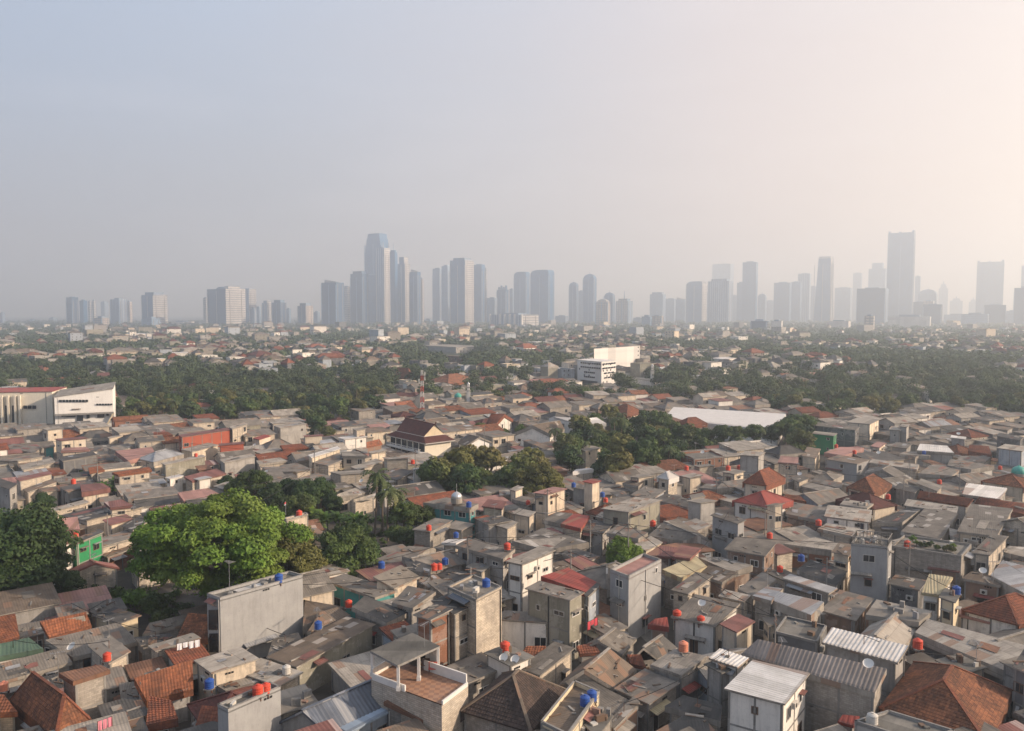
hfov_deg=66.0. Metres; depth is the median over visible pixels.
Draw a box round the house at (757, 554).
[724,536,776,579]
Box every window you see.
[5,406,6,422]
[12,406,13,422]
[23,406,35,408]
[45,670,57,675]
[59,400,87,401]
[77,415,82,420]
[79,546,88,552]
[83,658,90,667]
[93,541,101,550]
[208,610,217,629]
[209,633,217,651]
[334,597,340,605]
[372,635,375,644]
[377,723,386,729]
[396,438,400,445]
[402,439,406,447]
[407,441,411,448]
[413,442,417,449]
[419,443,423,451]
[442,509,450,515]
[458,512,465,517]
[459,636,467,645]
[462,553,466,560]
[473,555,483,563]
[478,684,488,693]
[510,575,519,581]
[513,603,517,610]
[527,572,535,579]
[534,636,546,645]
[554,609,563,616]
[561,668,569,680]
[572,608,582,617]
[573,640,578,652]
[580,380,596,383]
[613,517,617,524]
[616,578,622,588]
[642,614,651,628]
[700,684,706,694]
[703,585,709,594]
[715,528,721,534]
[715,551,720,556]
[725,531,734,539]
[739,506,744,513]
[750,559,758,566]
[751,705,757,714]
[758,619,763,630]
[786,704,790,722]
[797,720,801,730]
[799,689,807,704]
[811,592,821,600]
[829,592,837,599]
[833,560,846,567]
[863,554,874,562]
[864,578,872,586]
[924,601,936,610]
[940,608,950,619]
[971,537,981,543]
[975,597,985,602]
[976,562,985,570]
[1013,681,1023,695]
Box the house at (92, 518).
[62,504,143,536]
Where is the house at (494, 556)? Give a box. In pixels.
[455,538,514,590]
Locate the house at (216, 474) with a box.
[184,469,225,490]
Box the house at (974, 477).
[942,472,987,485]
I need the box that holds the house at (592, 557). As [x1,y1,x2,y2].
[561,548,599,562]
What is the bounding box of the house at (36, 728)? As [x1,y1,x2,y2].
[18,725,43,730]
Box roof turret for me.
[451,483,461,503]
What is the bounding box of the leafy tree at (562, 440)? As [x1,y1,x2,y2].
[552,433,583,452]
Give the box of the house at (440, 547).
[434,543,457,554]
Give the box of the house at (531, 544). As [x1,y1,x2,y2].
[512,537,575,559]
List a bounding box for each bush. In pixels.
[109,585,132,605]
[121,587,147,610]
[138,592,168,616]
[148,607,171,621]
[172,602,194,613]
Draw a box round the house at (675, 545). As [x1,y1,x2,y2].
[660,543,681,546]
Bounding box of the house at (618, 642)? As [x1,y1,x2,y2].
[575,627,636,665]
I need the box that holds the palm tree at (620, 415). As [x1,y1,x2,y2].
[615,412,626,419]
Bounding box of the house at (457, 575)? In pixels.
[437,568,481,581]
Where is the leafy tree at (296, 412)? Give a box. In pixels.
[295,409,305,418]
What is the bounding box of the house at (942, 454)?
[917,444,953,464]
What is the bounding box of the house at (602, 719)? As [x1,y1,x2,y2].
[583,703,613,730]
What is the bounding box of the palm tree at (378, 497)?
[368,481,393,534]
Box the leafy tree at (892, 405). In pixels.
[883,399,900,412]
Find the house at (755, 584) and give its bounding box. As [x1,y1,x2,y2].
[738,571,776,623]
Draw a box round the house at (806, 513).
[786,502,826,532]
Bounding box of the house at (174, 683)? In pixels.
[134,659,193,722]
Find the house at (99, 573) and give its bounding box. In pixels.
[69,559,119,588]
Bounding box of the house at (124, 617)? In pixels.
[92,607,141,636]
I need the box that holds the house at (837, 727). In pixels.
[815,723,847,730]
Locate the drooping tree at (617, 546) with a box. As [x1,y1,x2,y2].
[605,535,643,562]
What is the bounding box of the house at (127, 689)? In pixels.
[113,682,137,700]
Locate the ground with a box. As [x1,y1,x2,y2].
[0,316,1011,730]
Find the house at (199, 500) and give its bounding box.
[183,493,241,503]
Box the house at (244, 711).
[218,682,280,730]
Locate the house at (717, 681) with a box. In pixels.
[704,654,748,725]
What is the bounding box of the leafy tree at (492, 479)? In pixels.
[483,472,507,485]
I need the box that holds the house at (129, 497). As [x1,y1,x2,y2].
[123,486,177,503]
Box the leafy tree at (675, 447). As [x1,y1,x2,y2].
[659,445,680,459]
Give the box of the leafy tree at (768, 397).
[761,395,773,399]
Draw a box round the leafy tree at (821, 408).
[816,405,831,412]
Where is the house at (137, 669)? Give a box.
[124,656,166,693]
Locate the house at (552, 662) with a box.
[522,641,574,684]
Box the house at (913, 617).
[865,599,932,653]
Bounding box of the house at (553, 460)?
[548,457,572,473]
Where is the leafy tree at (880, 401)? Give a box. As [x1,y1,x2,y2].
[867,395,884,409]
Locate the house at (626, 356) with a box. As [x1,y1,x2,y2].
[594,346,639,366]
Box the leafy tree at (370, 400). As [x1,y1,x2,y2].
[359,394,376,407]
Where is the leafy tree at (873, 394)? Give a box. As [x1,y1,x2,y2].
[859,392,876,407]
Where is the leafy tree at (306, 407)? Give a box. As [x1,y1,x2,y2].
[299,405,309,410]
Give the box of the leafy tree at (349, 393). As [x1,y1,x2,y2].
[344,392,354,409]
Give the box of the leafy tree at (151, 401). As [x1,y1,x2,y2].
[145,396,159,414]
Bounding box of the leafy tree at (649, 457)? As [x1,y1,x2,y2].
[633,448,662,465]
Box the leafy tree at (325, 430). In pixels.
[317,426,336,435]
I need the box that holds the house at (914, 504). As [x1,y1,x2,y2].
[904,499,957,512]
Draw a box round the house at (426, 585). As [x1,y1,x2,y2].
[418,573,440,589]
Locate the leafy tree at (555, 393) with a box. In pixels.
[551,390,563,395]
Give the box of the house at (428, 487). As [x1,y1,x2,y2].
[394,480,445,499]
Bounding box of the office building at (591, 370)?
[577,358,616,383]
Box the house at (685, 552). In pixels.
[672,545,700,563]
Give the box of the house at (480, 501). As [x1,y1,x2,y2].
[463,494,515,515]
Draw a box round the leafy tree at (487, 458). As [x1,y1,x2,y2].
[471,445,509,471]
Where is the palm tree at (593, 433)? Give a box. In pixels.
[587,430,600,438]
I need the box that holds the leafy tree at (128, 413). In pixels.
[122,410,139,415]
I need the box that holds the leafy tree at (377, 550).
[367,539,381,567]
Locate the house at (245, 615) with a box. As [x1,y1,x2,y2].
[204,571,303,657]
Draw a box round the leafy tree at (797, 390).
[787,388,805,396]
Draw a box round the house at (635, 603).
[609,553,660,637]
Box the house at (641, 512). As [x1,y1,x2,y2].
[601,497,661,537]
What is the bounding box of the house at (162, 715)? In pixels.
[146,696,177,730]
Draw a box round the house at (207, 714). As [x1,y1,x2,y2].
[195,705,217,725]
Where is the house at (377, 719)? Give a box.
[340,708,387,730]
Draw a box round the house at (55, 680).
[44,671,65,688]
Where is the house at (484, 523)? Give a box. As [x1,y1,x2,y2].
[476,515,511,543]
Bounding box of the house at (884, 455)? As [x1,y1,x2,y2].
[853,451,905,467]
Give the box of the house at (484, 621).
[447,574,501,656]
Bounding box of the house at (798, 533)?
[774,525,830,541]
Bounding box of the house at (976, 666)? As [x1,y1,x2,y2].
[935,653,987,676]
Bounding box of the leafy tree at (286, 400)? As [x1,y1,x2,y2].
[277,397,291,402]
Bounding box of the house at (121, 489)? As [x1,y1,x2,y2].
[115,481,161,500]
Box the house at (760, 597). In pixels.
[752,586,782,636]
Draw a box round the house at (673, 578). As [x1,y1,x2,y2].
[662,556,706,609]
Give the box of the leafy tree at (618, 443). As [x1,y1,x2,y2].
[607,432,633,452]
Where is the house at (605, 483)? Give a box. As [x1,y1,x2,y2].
[595,478,621,488]
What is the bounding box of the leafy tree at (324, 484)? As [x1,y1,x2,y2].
[314,476,336,511]
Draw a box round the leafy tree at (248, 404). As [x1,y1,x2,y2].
[239,397,262,411]
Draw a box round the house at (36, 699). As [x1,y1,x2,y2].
[9,671,90,730]
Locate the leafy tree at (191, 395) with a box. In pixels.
[182,392,197,401]
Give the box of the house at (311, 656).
[267,616,375,690]
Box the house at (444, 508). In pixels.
[423,497,477,538]
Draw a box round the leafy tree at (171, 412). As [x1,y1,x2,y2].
[163,409,179,414]
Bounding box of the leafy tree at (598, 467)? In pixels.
[590,450,619,474]
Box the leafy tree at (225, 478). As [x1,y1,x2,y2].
[216,475,232,483]
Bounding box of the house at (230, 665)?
[193,647,259,699]
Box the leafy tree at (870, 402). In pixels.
[860,396,879,409]
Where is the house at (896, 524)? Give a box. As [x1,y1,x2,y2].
[872,509,920,539]
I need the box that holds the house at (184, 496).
[178,488,218,502]
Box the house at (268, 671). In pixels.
[247,658,302,689]
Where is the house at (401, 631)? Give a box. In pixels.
[390,623,416,666]
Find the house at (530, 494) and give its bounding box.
[525,490,569,499]
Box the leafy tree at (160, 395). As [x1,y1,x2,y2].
[156,392,164,398]
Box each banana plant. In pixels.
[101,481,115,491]
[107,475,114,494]
[301,505,321,519]
[314,509,337,530]
[328,510,348,525]
[338,514,354,522]
[343,511,370,522]
[363,513,379,534]
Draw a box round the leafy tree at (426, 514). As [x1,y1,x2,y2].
[411,504,435,525]
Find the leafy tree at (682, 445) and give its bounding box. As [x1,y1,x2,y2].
[670,438,689,450]
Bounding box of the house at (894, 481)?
[883,477,907,502]
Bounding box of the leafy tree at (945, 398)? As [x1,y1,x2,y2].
[936,395,950,402]
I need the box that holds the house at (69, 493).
[58,480,92,504]
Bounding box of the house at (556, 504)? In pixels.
[533,487,566,530]
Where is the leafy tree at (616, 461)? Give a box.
[602,451,633,471]
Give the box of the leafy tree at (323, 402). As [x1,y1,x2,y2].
[317,399,329,420]
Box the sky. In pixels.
[0,0,1023,315]
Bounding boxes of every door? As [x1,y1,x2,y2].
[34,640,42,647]
[192,679,197,696]
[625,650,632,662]
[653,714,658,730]
[689,639,697,653]
[718,637,721,648]
[1009,698,1012,718]
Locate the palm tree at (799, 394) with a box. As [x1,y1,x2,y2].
[792,391,805,399]
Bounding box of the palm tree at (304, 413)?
[299,409,313,424]
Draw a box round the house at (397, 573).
[373,565,419,596]
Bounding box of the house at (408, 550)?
[375,546,430,565]
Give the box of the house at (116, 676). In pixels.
[106,665,127,701]
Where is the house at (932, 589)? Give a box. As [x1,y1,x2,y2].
[921,574,952,621]
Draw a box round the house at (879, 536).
[867,534,894,543]
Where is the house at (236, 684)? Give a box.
[217,677,260,692]
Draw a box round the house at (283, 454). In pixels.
[255,450,296,469]
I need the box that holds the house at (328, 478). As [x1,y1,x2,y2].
[301,473,332,481]
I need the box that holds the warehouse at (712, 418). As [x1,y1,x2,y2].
[668,407,785,445]
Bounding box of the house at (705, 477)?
[673,469,718,485]
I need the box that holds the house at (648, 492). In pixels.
[630,486,665,498]
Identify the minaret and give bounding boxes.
[466,382,470,401]
[650,364,654,386]
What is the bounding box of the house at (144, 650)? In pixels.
[134,633,174,661]
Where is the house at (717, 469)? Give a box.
[713,465,736,477]
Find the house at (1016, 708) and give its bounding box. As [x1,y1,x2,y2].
[1012,704,1023,720]
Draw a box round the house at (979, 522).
[957,504,1012,547]
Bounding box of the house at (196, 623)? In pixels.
[177,613,207,648]
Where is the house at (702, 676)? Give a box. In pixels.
[697,648,746,700]
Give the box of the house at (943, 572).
[927,566,962,589]
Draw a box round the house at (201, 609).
[178,604,207,648]
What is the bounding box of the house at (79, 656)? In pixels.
[45,622,136,670]
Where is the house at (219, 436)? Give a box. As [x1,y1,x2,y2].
[178,428,231,451]
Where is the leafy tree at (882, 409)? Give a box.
[879,402,890,412]
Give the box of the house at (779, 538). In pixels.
[744,531,791,544]
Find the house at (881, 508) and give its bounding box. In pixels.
[835,492,897,535]
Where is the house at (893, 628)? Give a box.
[861,611,919,655]
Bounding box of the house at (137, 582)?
[130,559,159,587]
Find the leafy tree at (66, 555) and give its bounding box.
[53,551,76,580]
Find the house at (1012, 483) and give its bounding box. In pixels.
[981,473,1023,501]
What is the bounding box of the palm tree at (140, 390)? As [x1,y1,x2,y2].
[137,387,146,400]
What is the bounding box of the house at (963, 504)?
[917,491,973,529]
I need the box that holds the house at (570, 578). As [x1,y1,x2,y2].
[541,568,599,643]
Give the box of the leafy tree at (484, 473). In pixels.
[479,467,492,483]
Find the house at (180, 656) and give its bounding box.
[164,643,209,696]
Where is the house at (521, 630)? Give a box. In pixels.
[502,610,547,650]
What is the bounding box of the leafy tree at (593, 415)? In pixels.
[587,412,602,420]
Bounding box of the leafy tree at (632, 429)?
[618,418,634,434]
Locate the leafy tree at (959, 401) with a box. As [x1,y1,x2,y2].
[947,395,969,407]
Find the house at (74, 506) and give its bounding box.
[51,500,89,517]
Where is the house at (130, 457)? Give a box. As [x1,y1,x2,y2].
[115,447,153,466]
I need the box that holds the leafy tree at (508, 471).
[495,464,521,487]
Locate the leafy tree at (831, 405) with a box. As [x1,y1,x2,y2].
[824,400,840,413]
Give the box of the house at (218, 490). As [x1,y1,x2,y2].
[211,488,224,494]
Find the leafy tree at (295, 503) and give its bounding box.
[281,491,316,516]
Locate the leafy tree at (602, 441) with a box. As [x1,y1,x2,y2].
[587,432,609,451]
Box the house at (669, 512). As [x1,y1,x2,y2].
[660,504,687,522]
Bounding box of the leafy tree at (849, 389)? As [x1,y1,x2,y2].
[833,388,856,398]
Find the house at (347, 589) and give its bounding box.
[331,573,397,617]
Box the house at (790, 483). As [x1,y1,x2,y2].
[783,478,793,489]
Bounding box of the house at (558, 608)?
[525,581,584,660]
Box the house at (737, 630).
[719,614,754,649]
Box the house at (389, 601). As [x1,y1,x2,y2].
[381,597,396,604]
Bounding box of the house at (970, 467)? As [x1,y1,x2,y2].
[947,459,993,475]
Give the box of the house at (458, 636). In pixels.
[431,594,468,664]
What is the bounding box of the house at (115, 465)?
[83,461,131,470]
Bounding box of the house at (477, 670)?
[446,652,496,702]
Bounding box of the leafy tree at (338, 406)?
[329,398,349,416]
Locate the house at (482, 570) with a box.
[466,561,491,578]
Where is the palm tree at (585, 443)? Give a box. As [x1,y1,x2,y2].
[583,441,590,446]
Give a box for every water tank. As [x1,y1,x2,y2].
[0,681,10,695]
[70,478,75,484]
[101,651,112,664]
[203,677,215,692]
[251,683,263,700]
[262,682,270,697]
[274,573,282,585]
[281,664,291,675]
[296,510,301,517]
[313,620,322,631]
[345,599,352,610]
[378,561,384,568]
[426,524,431,532]
[431,563,437,572]
[437,563,442,572]
[442,557,448,566]
[453,532,458,538]
[466,501,471,509]
[482,578,490,587]
[500,640,509,653]
[504,542,510,551]
[579,694,590,707]
[587,689,596,705]
[600,491,604,497]
[603,497,607,503]
[649,520,655,528]
[673,609,681,622]
[678,640,688,653]
[697,615,704,627]
[767,532,772,538]
[776,565,782,572]
[797,554,804,563]
[814,519,821,527]
[865,712,879,726]
[884,494,891,500]
[903,540,911,547]
[911,638,924,652]
[950,585,962,597]
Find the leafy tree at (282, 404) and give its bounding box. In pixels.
[273,399,292,409]
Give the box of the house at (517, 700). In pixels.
[460,669,566,730]
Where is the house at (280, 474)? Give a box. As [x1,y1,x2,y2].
[248,470,286,500]
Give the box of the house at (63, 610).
[54,601,88,617]
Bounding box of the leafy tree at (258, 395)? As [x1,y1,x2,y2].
[250,392,268,399]
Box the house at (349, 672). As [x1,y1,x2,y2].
[327,651,408,693]
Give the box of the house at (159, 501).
[132,494,179,511]
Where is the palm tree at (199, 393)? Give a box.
[196,391,203,402]
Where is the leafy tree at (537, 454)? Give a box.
[519,446,552,465]
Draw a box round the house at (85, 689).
[59,665,109,719]
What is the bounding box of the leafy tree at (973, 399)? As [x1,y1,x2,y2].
[964,396,980,403]
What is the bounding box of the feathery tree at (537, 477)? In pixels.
[511,462,564,495]
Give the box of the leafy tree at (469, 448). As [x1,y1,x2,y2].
[452,443,476,456]
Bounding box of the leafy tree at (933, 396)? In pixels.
[928,391,943,402]
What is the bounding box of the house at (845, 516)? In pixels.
[824,505,874,534]
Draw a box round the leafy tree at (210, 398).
[203,393,223,405]
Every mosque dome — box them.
[454,393,461,401]
[1011,465,1023,476]
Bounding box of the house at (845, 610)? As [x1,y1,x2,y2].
[823,590,873,633]
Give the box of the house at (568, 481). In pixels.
[561,475,584,501]
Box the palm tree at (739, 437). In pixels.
[733,436,747,440]
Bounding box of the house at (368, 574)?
[355,561,404,582]
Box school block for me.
[54,382,115,426]
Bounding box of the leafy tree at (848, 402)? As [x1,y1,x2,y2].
[842,397,854,408]
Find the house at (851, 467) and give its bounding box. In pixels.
[825,455,869,481]
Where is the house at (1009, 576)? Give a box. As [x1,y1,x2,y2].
[990,560,1023,595]
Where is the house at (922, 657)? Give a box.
[905,652,937,671]
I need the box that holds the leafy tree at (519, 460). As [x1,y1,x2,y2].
[506,452,537,471]
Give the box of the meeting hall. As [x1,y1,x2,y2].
[386,415,454,455]
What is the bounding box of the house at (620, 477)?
[597,468,639,487]
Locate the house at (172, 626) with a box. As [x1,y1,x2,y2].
[143,614,186,637]
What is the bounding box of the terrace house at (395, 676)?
[370,633,467,730]
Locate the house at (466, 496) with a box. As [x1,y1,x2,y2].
[461,492,476,499]
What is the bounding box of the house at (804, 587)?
[782,574,837,623]
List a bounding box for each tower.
[0,312,4,322]
[66,297,78,323]
[79,300,87,323]
[88,300,91,321]
[92,300,95,321]
[94,316,108,324]
[101,301,108,317]
[110,298,127,323]
[127,301,132,322]
[141,292,167,325]
[141,317,159,325]
[171,321,192,324]
[203,297,206,322]
[207,286,245,324]
[245,288,256,322]
[250,307,256,323]
[257,306,260,322]
[262,301,271,321]
[271,300,286,322]
[286,308,290,323]
[297,303,312,324]
[314,311,319,322]
[321,280,343,325]
[344,286,350,321]
[350,271,368,323]
[364,233,388,273]
[368,274,375,322]
[376,247,390,323]
[390,245,397,323]
[398,257,409,322]
[409,269,420,323]
[421,278,423,322]
[432,268,440,320]
[441,265,449,321]
[450,258,473,323]
[474,264,484,322]
[485,268,486,321]
[487,297,496,322]
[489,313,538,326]
[496,285,508,314]
[509,288,513,312]
[514,272,529,314]
[530,270,553,322]
[555,315,567,323]
[569,282,578,322]
[578,290,582,322]
[582,274,596,322]
[595,299,610,325]
[604,291,614,322]
[615,291,632,323]
[633,317,641,323]
[642,315,651,325]
[650,292,665,320]
[651,315,663,325]
[665,298,675,321]
[675,298,685,320]
[685,281,706,322]
[707,279,732,322]
[712,264,733,290]
[732,295,736,320]
[736,282,741,320]
[742,261,757,321]
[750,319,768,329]
[757,294,766,320]
[766,300,773,319]
[771,320,782,326]
[773,282,791,321]
[791,281,801,321]
[798,273,810,321]
[810,286,815,320]
[813,256,833,321]
[827,320,850,327]
[834,287,851,320]
[852,272,861,319]
[856,287,888,324]
[864,314,874,329]
[868,263,886,287]
[886,230,915,315]
[888,315,930,327]
[913,301,922,315]
[914,276,920,301]
[918,289,937,303]
[923,300,933,303]
[923,304,942,323]
[938,281,947,319]
[944,314,960,322]
[949,296,962,314]
[961,313,988,324]
[969,297,975,312]
[975,260,1004,313]
[984,304,1005,323]
[1006,310,1012,322]
[1013,286,1023,324]
[1021,266,1023,285]
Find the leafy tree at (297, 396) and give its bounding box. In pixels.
[292,392,304,402]
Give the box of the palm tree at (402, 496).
[385,487,409,524]
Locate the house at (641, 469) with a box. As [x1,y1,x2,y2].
[622,464,665,478]
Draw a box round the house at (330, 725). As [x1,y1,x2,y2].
[295,718,341,730]
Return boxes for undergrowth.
[85,385,1002,617]
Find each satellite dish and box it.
[67,642,74,649]
[499,653,507,660]
[510,655,518,662]
[698,599,705,605]
[863,658,873,672]
[979,567,986,576]
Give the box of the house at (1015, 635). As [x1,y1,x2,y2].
[988,628,1023,644]
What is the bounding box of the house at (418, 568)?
[402,556,431,587]
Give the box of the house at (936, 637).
[915,619,1023,684]
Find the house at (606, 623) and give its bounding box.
[581,613,628,643]
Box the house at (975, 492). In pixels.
[962,483,1006,503]
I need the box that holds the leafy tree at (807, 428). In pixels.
[795,423,815,433]
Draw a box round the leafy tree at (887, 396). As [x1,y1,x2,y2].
[880,392,894,400]
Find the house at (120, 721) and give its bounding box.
[51,711,131,730]
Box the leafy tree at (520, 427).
[514,424,525,431]
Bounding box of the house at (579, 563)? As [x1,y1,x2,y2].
[564,555,597,569]
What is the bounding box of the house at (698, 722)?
[656,713,726,730]
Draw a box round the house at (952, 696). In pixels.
[878,661,1012,730]
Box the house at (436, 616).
[413,604,452,668]
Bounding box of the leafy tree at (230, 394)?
[220,388,237,400]
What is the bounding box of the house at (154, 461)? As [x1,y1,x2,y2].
[139,449,183,475]
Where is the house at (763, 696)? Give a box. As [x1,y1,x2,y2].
[724,660,809,730]
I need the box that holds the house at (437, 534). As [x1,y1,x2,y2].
[412,518,452,552]
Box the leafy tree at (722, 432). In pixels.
[710,424,735,441]
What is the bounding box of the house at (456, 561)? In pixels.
[411,549,464,574]
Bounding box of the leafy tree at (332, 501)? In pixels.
[321,493,343,511]
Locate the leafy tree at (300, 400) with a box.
[293,395,306,405]
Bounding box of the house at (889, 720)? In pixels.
[854,710,954,730]
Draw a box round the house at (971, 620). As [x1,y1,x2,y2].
[959,609,989,632]
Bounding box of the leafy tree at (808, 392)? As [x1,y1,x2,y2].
[802,389,813,395]
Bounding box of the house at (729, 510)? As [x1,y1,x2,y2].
[715,506,733,515]
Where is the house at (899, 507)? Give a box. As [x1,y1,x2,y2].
[895,505,905,512]
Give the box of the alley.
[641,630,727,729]
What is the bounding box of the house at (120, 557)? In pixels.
[102,545,134,570]
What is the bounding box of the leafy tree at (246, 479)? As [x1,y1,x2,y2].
[235,469,273,499]
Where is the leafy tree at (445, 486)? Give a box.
[441,475,454,491]
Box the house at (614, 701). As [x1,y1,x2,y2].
[565,681,628,714]
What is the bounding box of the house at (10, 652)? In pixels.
[0,637,42,662]
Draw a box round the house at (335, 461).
[310,453,343,475]
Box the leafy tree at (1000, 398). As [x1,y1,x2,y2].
[993,393,1017,406]
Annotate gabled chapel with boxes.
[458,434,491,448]
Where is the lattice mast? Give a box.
[418,370,424,408]
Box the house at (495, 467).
[485,457,507,474]
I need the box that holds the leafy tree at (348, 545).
[317,520,378,575]
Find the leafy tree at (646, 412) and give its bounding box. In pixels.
[638,410,649,418]
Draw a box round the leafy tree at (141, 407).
[130,401,151,414]
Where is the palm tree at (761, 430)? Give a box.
[757,427,765,439]
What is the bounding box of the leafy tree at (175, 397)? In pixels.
[163,393,183,405]
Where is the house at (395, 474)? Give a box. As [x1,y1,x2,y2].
[383,468,412,485]
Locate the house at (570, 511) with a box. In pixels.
[549,509,581,515]
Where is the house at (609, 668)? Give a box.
[558,647,636,692]
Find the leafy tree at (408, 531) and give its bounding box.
[397,525,413,546]
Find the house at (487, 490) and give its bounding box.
[468,484,510,497]
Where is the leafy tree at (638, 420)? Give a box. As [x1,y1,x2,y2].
[629,413,648,429]
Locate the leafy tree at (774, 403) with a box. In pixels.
[768,399,781,408]
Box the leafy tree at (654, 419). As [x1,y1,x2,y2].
[645,410,672,426]
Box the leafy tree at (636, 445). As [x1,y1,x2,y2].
[624,439,652,462]
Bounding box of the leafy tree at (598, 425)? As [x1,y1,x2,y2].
[592,423,608,432]
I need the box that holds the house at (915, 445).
[905,440,951,451]
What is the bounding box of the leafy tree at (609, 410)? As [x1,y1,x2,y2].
[599,404,618,429]
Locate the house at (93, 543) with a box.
[73,529,103,567]
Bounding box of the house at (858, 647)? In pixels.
[822,627,907,696]
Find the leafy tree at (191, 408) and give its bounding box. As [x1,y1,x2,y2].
[177,400,200,418]
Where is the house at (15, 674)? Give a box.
[0,647,71,701]
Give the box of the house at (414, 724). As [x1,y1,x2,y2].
[376,718,428,730]
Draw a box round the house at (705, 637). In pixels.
[671,594,739,654]
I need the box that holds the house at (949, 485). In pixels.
[935,481,964,490]
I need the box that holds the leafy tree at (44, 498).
[30,491,56,508]
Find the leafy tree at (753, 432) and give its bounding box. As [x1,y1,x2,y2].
[742,424,765,439]
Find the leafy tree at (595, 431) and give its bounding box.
[586,428,606,440]
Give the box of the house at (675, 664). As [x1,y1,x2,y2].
[650,649,706,698]
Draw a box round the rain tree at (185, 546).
[124,487,313,596]
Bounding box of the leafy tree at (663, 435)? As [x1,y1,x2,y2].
[654,426,673,447]
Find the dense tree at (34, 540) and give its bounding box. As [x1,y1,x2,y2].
[0,501,83,591]
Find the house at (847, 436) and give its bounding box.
[814,422,859,446]
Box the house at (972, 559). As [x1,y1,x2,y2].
[953,540,975,571]
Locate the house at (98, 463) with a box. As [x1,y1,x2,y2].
[81,461,118,471]
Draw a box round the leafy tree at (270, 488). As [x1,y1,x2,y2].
[255,481,285,507]
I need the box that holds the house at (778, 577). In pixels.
[767,570,803,590]
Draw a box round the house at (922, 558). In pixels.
[891,535,974,600]
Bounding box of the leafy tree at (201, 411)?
[188,408,205,418]
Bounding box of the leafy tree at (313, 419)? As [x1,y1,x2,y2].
[304,412,327,427]
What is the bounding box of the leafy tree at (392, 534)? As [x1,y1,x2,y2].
[383,524,406,544]
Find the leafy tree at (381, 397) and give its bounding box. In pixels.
[375,394,385,408]
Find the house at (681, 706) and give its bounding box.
[665,695,721,730]
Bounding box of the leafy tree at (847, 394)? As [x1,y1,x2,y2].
[837,389,855,401]
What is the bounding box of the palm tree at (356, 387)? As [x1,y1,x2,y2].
[351,384,360,397]
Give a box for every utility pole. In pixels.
[93,458,100,481]
[311,448,316,473]
[464,535,471,571]
[544,489,551,516]
[585,520,594,552]
[623,523,633,547]
[762,507,768,535]
[774,614,776,642]
[821,558,832,584]
[905,542,913,576]
[956,462,963,489]
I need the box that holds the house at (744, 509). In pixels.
[732,490,793,521]
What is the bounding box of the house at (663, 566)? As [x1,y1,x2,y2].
[661,562,668,606]
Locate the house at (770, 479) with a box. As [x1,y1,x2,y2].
[742,467,785,496]
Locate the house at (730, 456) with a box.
[696,448,740,465]
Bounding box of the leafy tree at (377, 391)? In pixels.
[368,388,386,395]
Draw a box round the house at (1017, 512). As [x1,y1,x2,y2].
[974,497,1023,517]
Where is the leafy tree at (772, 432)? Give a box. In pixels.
[762,424,781,443]
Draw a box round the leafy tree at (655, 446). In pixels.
[645,438,661,452]
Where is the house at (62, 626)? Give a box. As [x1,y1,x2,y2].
[40,612,91,651]
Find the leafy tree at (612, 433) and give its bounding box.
[606,430,619,452]
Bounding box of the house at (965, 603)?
[958,599,977,627]
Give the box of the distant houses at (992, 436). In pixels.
[0,320,1023,730]
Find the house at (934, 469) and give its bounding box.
[918,465,960,481]
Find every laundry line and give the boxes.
[97,716,112,730]
[176,639,200,651]
[587,617,597,635]
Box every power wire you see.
[14,640,108,644]
[71,603,155,637]
[108,469,309,514]
[303,570,461,584]
[305,538,462,575]
[318,451,412,468]
[468,490,547,536]
[469,537,563,552]
[480,525,622,537]
[549,491,625,523]
[572,526,625,551]
[572,552,773,616]
[624,649,728,702]
[629,524,837,542]
[631,526,774,616]
[655,561,825,574]
[769,510,908,543]
[865,636,961,662]
[871,537,950,590]
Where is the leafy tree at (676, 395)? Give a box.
[671,392,680,396]
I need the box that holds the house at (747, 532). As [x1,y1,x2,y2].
[708,524,758,541]
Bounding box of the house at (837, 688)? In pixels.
[741,639,886,730]
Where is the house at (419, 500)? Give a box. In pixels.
[402,490,454,506]
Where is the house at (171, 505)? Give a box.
[149,503,182,523]
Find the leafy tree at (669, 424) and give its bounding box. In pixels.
[663,420,680,432]
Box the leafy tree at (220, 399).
[212,397,229,419]
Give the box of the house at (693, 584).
[671,572,712,629]
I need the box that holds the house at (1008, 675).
[999,656,1018,718]
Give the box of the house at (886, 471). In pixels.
[864,465,912,483]
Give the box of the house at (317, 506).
[293,476,330,509]
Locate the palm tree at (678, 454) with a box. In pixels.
[673,452,684,460]
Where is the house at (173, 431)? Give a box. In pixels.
[145,427,184,436]
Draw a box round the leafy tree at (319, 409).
[308,405,330,418]
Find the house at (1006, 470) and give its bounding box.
[994,464,1012,473]
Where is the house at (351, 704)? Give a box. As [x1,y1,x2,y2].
[279,678,381,730]
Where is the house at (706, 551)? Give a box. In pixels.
[680,543,714,556]
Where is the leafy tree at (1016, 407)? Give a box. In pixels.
[1005,403,1023,412]
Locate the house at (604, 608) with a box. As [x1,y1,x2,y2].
[599,601,611,615]
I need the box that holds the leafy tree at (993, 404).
[983,401,999,410]
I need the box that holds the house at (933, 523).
[901,509,957,539]
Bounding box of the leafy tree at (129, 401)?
[122,395,139,410]
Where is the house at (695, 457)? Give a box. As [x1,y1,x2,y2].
[680,450,724,467]
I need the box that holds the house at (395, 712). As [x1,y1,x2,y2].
[384,691,441,725]
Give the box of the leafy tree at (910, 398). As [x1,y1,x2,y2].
[899,393,920,404]
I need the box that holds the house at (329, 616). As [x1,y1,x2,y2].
[307,607,350,635]
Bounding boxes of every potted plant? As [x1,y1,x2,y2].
[908,535,917,540]
[942,544,949,550]
[948,546,956,551]
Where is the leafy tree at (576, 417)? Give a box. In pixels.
[568,414,591,428]
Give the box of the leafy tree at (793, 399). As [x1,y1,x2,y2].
[779,394,802,405]
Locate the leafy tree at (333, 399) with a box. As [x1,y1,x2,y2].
[326,395,349,416]
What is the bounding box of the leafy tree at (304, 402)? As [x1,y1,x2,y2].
[301,393,315,406]

